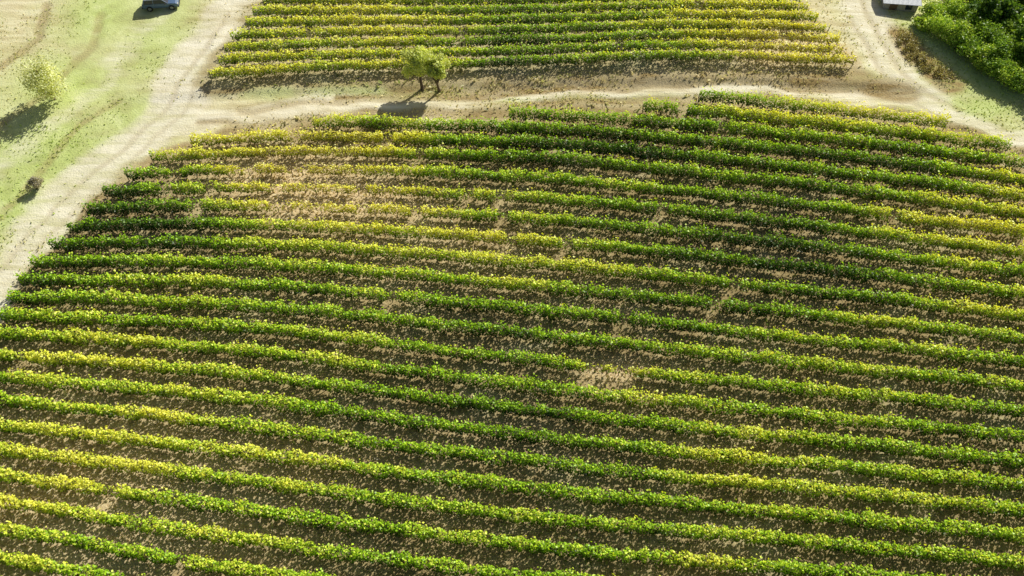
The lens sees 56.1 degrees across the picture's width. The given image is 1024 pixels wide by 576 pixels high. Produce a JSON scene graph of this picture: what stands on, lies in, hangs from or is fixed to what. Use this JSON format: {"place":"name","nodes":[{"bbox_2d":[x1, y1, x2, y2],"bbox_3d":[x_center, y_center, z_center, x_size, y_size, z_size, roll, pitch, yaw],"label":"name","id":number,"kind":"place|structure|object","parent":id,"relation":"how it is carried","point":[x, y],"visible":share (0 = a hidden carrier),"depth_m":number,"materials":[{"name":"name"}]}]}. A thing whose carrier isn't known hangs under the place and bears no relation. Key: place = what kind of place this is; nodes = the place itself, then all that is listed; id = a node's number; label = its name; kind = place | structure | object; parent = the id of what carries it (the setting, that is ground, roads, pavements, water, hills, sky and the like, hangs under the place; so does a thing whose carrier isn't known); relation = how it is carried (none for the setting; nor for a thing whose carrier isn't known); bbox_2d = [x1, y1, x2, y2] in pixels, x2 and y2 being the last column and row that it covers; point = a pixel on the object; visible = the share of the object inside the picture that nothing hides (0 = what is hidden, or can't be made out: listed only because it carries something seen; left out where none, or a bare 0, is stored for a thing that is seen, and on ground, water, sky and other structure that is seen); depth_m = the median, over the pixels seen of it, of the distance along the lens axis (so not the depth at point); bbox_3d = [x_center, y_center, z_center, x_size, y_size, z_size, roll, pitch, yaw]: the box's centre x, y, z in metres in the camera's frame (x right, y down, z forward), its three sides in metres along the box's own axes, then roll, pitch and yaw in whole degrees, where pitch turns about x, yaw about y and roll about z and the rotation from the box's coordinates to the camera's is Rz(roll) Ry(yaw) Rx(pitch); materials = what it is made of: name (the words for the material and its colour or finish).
{"place":"outdoors","nodes":[
{"label":"outdoors","id":0,"kind":"place"},
{"bbox_2d":[0,0,1023,575],"bbox_3d":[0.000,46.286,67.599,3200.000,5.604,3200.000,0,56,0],"label":"ground","id":1,"kind":"structure","parent":0,"point":[102,42],"depth_m":95.67,"materials":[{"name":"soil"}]},
{"bbox_2d":[25,176,43,191],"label":"dry shrub","id":2,"kind":"object","parent":1,"relation":"on","point":[34,182],"visible":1,"depth_m":102.97,"materials":[{"name":"brown plant"}]},
{"bbox_2d":[15,54,69,105],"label":"young tree","id":3,"kind":"object","parent":1,"relation":"on","point":[40,82],"visible":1,"depth_m":108.29,"materials":[{"name":"green plant"}]},
{"bbox_2d":[0,549,145,575],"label":"vine row","id":4,"kind":"object","parent":1,"relation":"on","point":[28,561],"visible":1,"depth_m":79.06,"materials":[{"name":"green plant"}]},
{"bbox_2d":[142,0,179,11],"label":"parked car","id":5,"kind":"object","parent":1,"relation":"on","point":[149,5],"visible":1,"depth_m":119.40,"materials":[{"name":"paint"}]},
{"bbox_2d":[0,521,336,575],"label":"vine row","id":6,"kind":"object","parent":1,"relation":"on","point":[131,551],"visible":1,"depth_m":80.01,"materials":[{"name":"green plant"}]},
{"bbox_2d":[0,491,660,575],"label":"vine row","id":7,"kind":"object","parent":1,"relation":"on","point":[116,520],"visible":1,"depth_m":80.77,"materials":[{"name":"green plant"}]},
{"bbox_2d":[399,45,439,90],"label":"olive tree","id":8,"kind":"object","parent":1,"relation":"on","point":[417,58],"visible":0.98,"depth_m":108.85,"materials":[{"name":"green plant"}]},
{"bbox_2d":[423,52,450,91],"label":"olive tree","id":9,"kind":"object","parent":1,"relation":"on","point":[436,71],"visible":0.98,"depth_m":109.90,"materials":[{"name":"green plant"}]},
{"bbox_2d":[0,465,978,575],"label":"vine row","id":10,"kind":"object","parent":1,"relation":"on","point":[575,550],"visible":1,"depth_m":81.42,"materials":[{"name":"green plant"}]},
{"bbox_2d":[0,441,1023,570],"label":"vine row","id":11,"kind":"object","parent":1,"relation":"on","point":[286,485],"visible":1,"depth_m":82.54,"materials":[{"name":"green plant"}]},
{"bbox_2d":[0,417,1023,545],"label":"vine row","id":12,"kind":"object","parent":1,"relation":"on","point":[346,464],"visible":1,"depth_m":83.95,"materials":[{"name":"green plant"}]},
{"bbox_2d":[0,368,1023,491],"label":"vine row","id":13,"kind":"object","parent":1,"relation":"on","point":[401,421],"visible":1,"depth_m":86.93,"materials":[{"name":"green plant"}]},
{"bbox_2d":[0,390,1023,518],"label":"vine row","id":14,"kind":"object","parent":1,"relation":"on","point":[195,419],"visible":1,"depth_m":85.45,"materials":[{"name":"green plant"}]},
{"bbox_2d":[0,347,1023,469],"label":"vine row","id":15,"kind":"object","parent":1,"relation":"on","point":[147,364],"visible":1,"depth_m":88.38,"materials":[{"name":"green plant"}]},
{"bbox_2d":[0,324,1023,443],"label":"vine row","id":16,"kind":"object","parent":1,"relation":"on","point":[512,384],"visible":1,"depth_m":89.84,"materials":[{"name":"green plant"}]},
{"bbox_2d":[0,304,1023,418],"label":"vine row","id":17,"kind":"object","parent":1,"relation":"on","point":[445,351],"visible":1,"depth_m":91.59,"materials":[{"name":"green plant"}]},
{"bbox_2d":[6,285,1023,391],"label":"vine row","id":18,"kind":"object","parent":1,"relation":"on","point":[592,339],"visible":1,"depth_m":93.01,"materials":[{"name":"green plant"}]},
{"bbox_2d":[13,268,1023,367],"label":"vine row","id":19,"kind":"object","parent":1,"relation":"on","point":[971,356],"visible":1,"depth_m":94.55,"materials":[{"name":"green plant"}]},
{"bbox_2d":[27,249,1023,344],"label":"vine row","id":20,"kind":"object","parent":1,"relation":"on","point":[177,262],"visible":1,"depth_m":96.04,"materials":[{"name":"green plant"}]},
{"bbox_2d":[229,12,830,41],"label":"vine row","id":21,"kind":"object","parent":1,"relation":"on","point":[542,28],"visible":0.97,"depth_m":117.12,"materials":[{"name":"green plant"}]},
{"bbox_2d":[216,35,844,65],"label":"vine row","id":22,"kind":"object","parent":1,"relation":"on","point":[519,49],"visible":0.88,"depth_m":115.02,"materials":[{"name":"green plant"}]},
{"bbox_2d":[251,0,809,16],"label":"vine row","id":23,"kind":"object","parent":1,"relation":"on","point":[425,9],"visible":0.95,"depth_m":119.27,"materials":[{"name":"green plant"}]},
{"bbox_2d":[207,46,856,79],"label":"vine row","id":24,"kind":"object","parent":1,"relation":"on","point":[502,62],"visible":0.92,"depth_m":113.96,"materials":[{"name":"green plant"}]},
{"bbox_2d":[245,4,818,27],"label":"vine row","id":25,"kind":"object","parent":1,"relation":"on","point":[815,16],"visible":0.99,"depth_m":118.18,"materials":[{"name":"green plant"}]},
{"bbox_2d":[262,0,801,5],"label":"vine row","id":26,"kind":"object","parent":1,"relation":"on","point":[409,2],"visible":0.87,"depth_m":120.46,"materials":[{"name":"green plant"}]},
{"bbox_2d":[224,25,840,52],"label":"vine row","id":27,"kind":"object","parent":1,"relation":"on","point":[573,37],"visible":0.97,"depth_m":116.11,"materials":[{"name":"green plant"}]},
{"bbox_2d":[46,231,1023,322],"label":"vine row","id":28,"kind":"object","parent":1,"relation":"on","point":[169,245],"visible":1,"depth_m":97.53,"materials":[{"name":"green plant"}]},
{"bbox_2d":[66,212,1023,300],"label":"vine row","id":29,"kind":"object","parent":1,"relation":"on","point":[1002,290],"visible":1,"depth_m":98.91,"materials":[{"name":"green plant"}]},
{"bbox_2d":[81,195,1023,279],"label":"vine row","id":30,"kind":"object","parent":1,"relation":"on","point":[137,206],"visible":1,"depth_m":100.20,"materials":[{"name":"green plant"}]},
{"bbox_2d":[101,179,1023,259],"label":"vine row","id":31,"kind":"object","parent":1,"relation":"on","point":[793,222],"visible":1,"depth_m":101.64,"materials":[{"name":"green plant"}]},
{"bbox_2d":[121,161,1023,239],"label":"vine row","id":32,"kind":"object","parent":1,"relation":"on","point":[845,206],"visible":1,"depth_m":103.29,"materials":[{"name":"green plant"}]},
{"bbox_2d":[148,142,1023,218],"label":"vine row","id":33,"kind":"object","parent":1,"relation":"on","point":[473,158],"visible":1,"depth_m":104.81,"materials":[{"name":"green plant"}]},
{"bbox_2d":[189,125,1023,201],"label":"vine row","id":34,"kind":"object","parent":1,"relation":"on","point":[504,144],"visible":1,"depth_m":106.11,"materials":[{"name":"green plant"}]},
{"bbox_2d":[312,111,1023,185],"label":"vine row","id":35,"kind":"object","parent":1,"relation":"on","point":[667,139],"visible":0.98,"depth_m":107.16,"materials":[{"name":"green plant"}]},
{"bbox_2d":[508,101,1023,168],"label":"vine row","id":36,"kind":"object","parent":1,"relation":"on","point":[777,133],"visible":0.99,"depth_m":107.49,"materials":[{"name":"green plant"}]},
{"bbox_2d":[698,86,951,129],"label":"vine row","id":37,"kind":"object","parent":1,"relation":"on","point":[794,108],"visible":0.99,"depth_m":109.72,"materials":[{"name":"green plant"}]},
{"bbox_2d":[642,94,1014,150],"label":"vine row","id":38,"kind":"object","parent":1,"relation":"on","point":[839,128],"visible":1,"depth_m":108.22,"materials":[{"name":"green plant"}]},
{"bbox_2d":[881,0,921,11],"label":"farm shed","id":39,"kind":"structure","parent":1,"relation":"on","point":[907,5],"depth_m":120.30,"materials":[{"name":"paint"}]},
{"bbox_2d":[889,4,897,9],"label":"door","id":40,"kind":"structure","parent":39,"relation":"in","point":[892,6],"depth_m":120.65,"materials":[{"name":"brown wood"}]},
{"bbox_2d":[904,5,912,10],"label":"window","id":41,"kind":"structure","parent":39,"relation":"in","point":[908,7],"depth_m":120.51,"materials":[{"name":"black glass"}]},
{"bbox_2d":[897,37,918,51],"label":"scrub bush","id":42,"kind":"object","parent":1,"relation":"on","point":[911,44],"visible":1,"depth_m":116.86,"materials":[{"name":"brown plant"}]},
{"bbox_2d":[905,48,927,65],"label":"scrub bush","id":43,"kind":"object","parent":1,"relation":"on","point":[913,55],"visible":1,"depth_m":115.77,"materials":[{"name":"brown plant"}]},
{"bbox_2d":[912,12,935,31],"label":"shrub","id":44,"kind":"object","parent":1,"relation":"on","point":[918,21],"visible":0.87,"depth_m":118.67,"materials":[{"name":"green plant"}]},
{"bbox_2d":[919,56,939,70],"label":"scrub bush","id":45,"kind":"object","parent":1,"relation":"on","point":[926,66],"visible":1,"depth_m":115.06,"materials":[{"name":"brown plant"}]},
{"bbox_2d":[918,0,953,19],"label":"shrub","id":46,"kind":"object","parent":1,"relation":"on","point":[933,8],"visible":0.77,"depth_m":119.21,"materials":[{"name":"green plant"}]},
{"bbox_2d":[924,64,954,79],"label":"scrub bush","id":47,"kind":"object","parent":1,"relation":"on","point":[939,70],"visible":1,"depth_m":114.42,"materials":[{"name":"brown plant"}]},
{"bbox_2d":[922,11,957,41],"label":"shrub","id":48,"kind":"object","parent":1,"relation":"on","point":[936,30],"visible":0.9,"depth_m":117.09,"materials":[{"name":"green plant"}]},
{"bbox_2d":[938,0,971,21],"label":"shrub","id":49,"kind":"object","parent":1,"relation":"on","point":[954,6],"visible":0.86,"depth_m":118.86,"materials":[{"name":"green plant"}]},
{"bbox_2d":[936,18,978,45],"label":"shrub","id":50,"kind":"object","parent":1,"relation":"on","point":[962,27],"visible":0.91,"depth_m":116.10,"materials":[{"name":"green plant"}]},
{"bbox_2d":[948,32,985,61],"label":"shrub","id":51,"kind":"object","parent":1,"relation":"on","point":[960,47],"visible":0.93,"depth_m":115.07,"materials":[{"name":"green plant"}]},
{"bbox_2d":[950,4,990,29],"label":"shrub","id":52,"kind":"object","parent":1,"relation":"on","point":[968,17],"visible":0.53,"depth_m":117.53,"materials":[{"name":"green plant"}]},
{"bbox_2d":[965,40,1001,70],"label":"shrub","id":53,"kind":"object","parent":1,"relation":"on","point":[985,49],"visible":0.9,"depth_m":114.06,"materials":[{"name":"green plant"}]},
{"bbox_2d":[965,0,1002,27],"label":"tree","id":54,"kind":"object","parent":1,"relation":"on","point":[993,7],"visible":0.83,"depth_m":116.92,"materials":[{"name":"green plant"}]},
{"bbox_2d":[968,17,1010,48],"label":"shrub","id":55,"kind":"object","parent":1,"relation":"on","point":[986,31],"visible":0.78,"depth_m":115.77,"materials":[{"name":"green plant"}]},
{"bbox_2d":[973,49,1014,79],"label":"shrub","id":56,"kind":"object","parent":1,"relation":"on","point":[990,66],"visible":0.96,"depth_m":113.19,"materials":[{"name":"green plant"}]},
{"bbox_2d":[987,30,1023,61],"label":"shrub","id":57,"kind":"object","parent":1,"relation":"on","point":[1002,44],"visible":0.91,"depth_m":113.99,"materials":[{"name":"green plant"}]},
{"bbox_2d":[993,60,1023,89],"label":"shrub","id":58,"kind":"object","parent":1,"relation":"on","point":[1007,75],"visible":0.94,"depth_m":112.51,"materials":[{"name":"green plant"}]},
{"bbox_2d":[999,0,1023,34],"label":"tree","id":59,"kind":"object","parent":1,"relation":"on","point":[1011,9],"visible":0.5,"depth_m":117.05,"materials":[{"name":"green plant"}]},
{"bbox_2d":[1000,12,1023,57],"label":"tree","id":60,"kind":"object","parent":1,"relation":"on","point":[1018,29],"visible":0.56,"depth_m":115.96,"materials":[{"name":"green plant"}]},
{"bbox_2d":[1008,65,1023,92],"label":"shrub","id":61,"kind":"object","parent":1,"relation":"on","point":[1018,82],"visible":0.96,"depth_m":111.75,"materials":[{"name":"green plant"}]},
{"bbox_2d":[1011,36,1023,67],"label":"tree","id":62,"kind":"object","parent":1,"relation":"on","point":[1019,46],"visible":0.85,"depth_m":114.10,"materials":[{"name":"green plant"}]},
{"bbox_2d":[0,0,1023,321],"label":"dirt track","id":63,"kind":"structure","parent":0,"point":[166,116],"depth_m":111.99,"materials":[{"name":"soil"}]},
{"bbox_2d":[896,28,915,43],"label":"scrub bush","id":64,"kind":"object","parent":63,"relation":"on","point":[903,35],"visible":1,"depth_m":117.81,"materials":[{"name":"brown plant"}]}
]}

